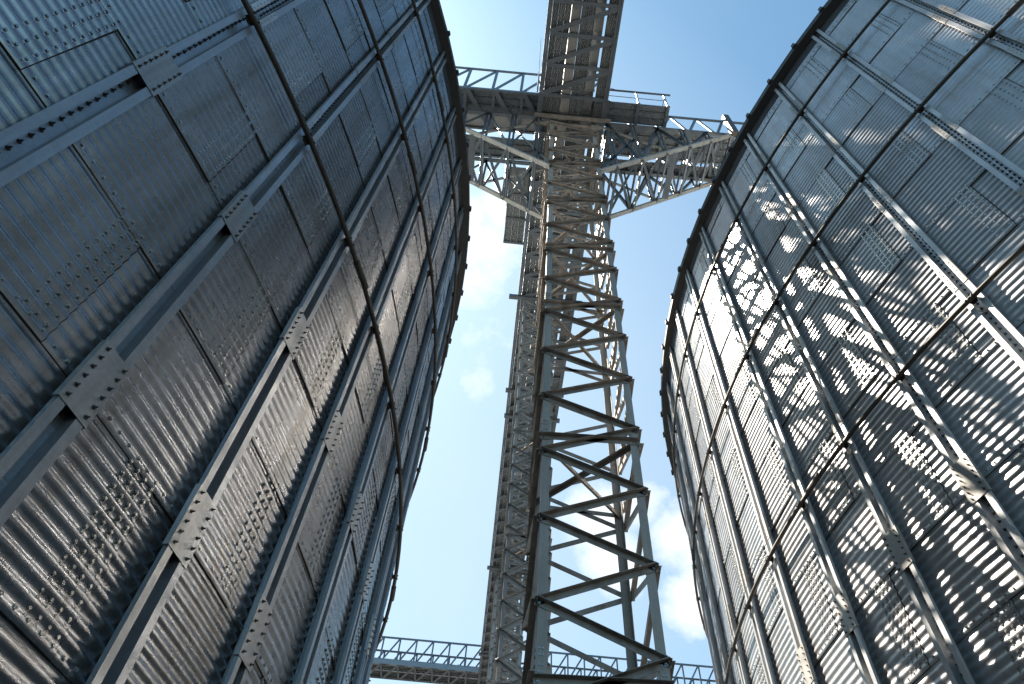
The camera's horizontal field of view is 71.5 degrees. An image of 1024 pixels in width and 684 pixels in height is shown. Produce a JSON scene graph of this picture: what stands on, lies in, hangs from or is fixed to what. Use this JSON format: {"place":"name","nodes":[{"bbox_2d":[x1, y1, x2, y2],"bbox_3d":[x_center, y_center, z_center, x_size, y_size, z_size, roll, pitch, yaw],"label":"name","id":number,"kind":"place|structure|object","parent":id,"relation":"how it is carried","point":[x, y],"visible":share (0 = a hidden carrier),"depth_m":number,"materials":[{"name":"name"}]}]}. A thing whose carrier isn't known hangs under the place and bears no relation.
{"place":"outdoors","nodes":[
{"label":"outdoors","id":0,"kind":"place"},
{"bbox_2d":[486,576,525,683],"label":"lattice tower","id":1,"kind":"structure","parent":0,"point":[518,635],"depth_m":35.48,"materials":[{"name":"metal"}]},
{"bbox_2d":[492,300,553,683],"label":"lattice tower","id":2,"kind":"structure","parent":0,"point":[500,662],"depth_m":19.31,"materials":[{"name":"metal"}]},
{"bbox_2d":[369,0,827,683],"label":"sky","id":3,"kind":"structure","parent":0,"point":[713,59],"materials":[{"name":"blue"}]},
{"label":"ground","id":4,"kind":"structure","parent":0,"visible":0},
{"bbox_2d":[0,0,471,683],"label":"grain silo","id":5,"kind":"object","parent":4,"relation":"on","point":[234,236],"visible":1,"depth_m":5.41,"materials":[{"name":"grey metal"}]},
{"bbox_2d":[522,120,675,683],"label":"lattice tower","id":6,"kind":"structure","parent":4,"relation":"on","point":[539,603],"depth_m":11.62,"materials":[{"name":"metal"}]},
{"bbox_2d":[464,109,550,218],"bbox_3d":[-1.193,-5.831,22.665,4.760,4.452,1.780,5,-55,0],"label":"knee bracket","id":7,"kind":"object","parent":6,"relation":"attached to","point":[480,182],"visible":0.54,"depth_m":22.34,"materials":[{"name":"grey metal"}]},
{"bbox_2d":[534,112,610,167],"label":"crosshead beam","id":8,"kind":"structure","parent":6,"relation":"on","point":[571,117],"depth_m":23.82,"materials":[{"name":"metal"}]},
{"bbox_2d":[477,118,603,683],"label":"conveyor gallery","id":9,"kind":"object","parent":8,"relation":"on","point":[515,216],"visible":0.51,"depth_m":28.74,"materials":[{"name":"metal"}]},
{"bbox_2d":[370,636,483,683],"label":"conveyor gallery","id":10,"kind":"object","parent":9,"relation":"attached to","point":[400,669],"visible":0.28,"depth_m":44.14,"materials":[{"name":"metal"}]},
{"bbox_2d":[456,66,669,160],"bbox_3d":[-6.689,-8.786,25.523,24.368,2.635,2.370,5,-55,0],"label":"conveyor gallery","id":11,"kind":"object","parent":9,"relation":"attached to","point":[497,99],"visible":0.16,"depth_m":24.23,"materials":[{"name":"metal"}]},
{"bbox_2d":[515,650,715,683],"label":"conveyor gallery","id":12,"kind":"object","parent":9,"relation":"attached to","point":[675,677],"visible":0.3,"depth_m":44.98,"materials":[{"name":"metal"}]},
{"bbox_2d":[537,0,623,117],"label":"conveyor gallery","id":13,"kind":"object","parent":8,"relation":"on","point":[561,89],"visible":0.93,"depth_m":22.89,"materials":[{"name":"metal"}]},
{"bbox_2d":[537,43,540,91],"bbox_3d":[1.041,-10.544,26.750,0.064,8.000,0.052,-14,-57,13],"label":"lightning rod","id":14,"kind":"object","parent":13,"relation":"attached to","point":[538,73],"visible":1,"depth_m":24.80,"materials":[{"name":"grey metal"}]},
{"bbox_2d":[591,122,733,224],"bbox_3d":[4.922,-5.270,22.665,4.760,4.452,1.780,5,-55,0],"label":"knee bracket","id":15,"kind":"object","parent":6,"relation":"attached to","point":[670,176],"visible":0.86,"depth_m":22.94,"materials":[{"name":"grey metal"}]},
{"bbox_2d":[600,114,743,177],"bbox_3d":[13.106,-6.034,24.912,20.091,2.705,2.100,5,-55,0],"label":"conveyor gallery","id":16,"kind":"object","parent":15,"relation":"on","point":[726,121],"visible":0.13,"depth_m":24.64,"materials":[{"name":"metal"}]},
{"bbox_2d":[659,0,1023,683],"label":"grain silo","id":17,"kind":"object","parent":4,"relation":"on","point":[841,392],"visible":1,"depth_m":9.90,"materials":[{"name":"grey metal"}]}
]}

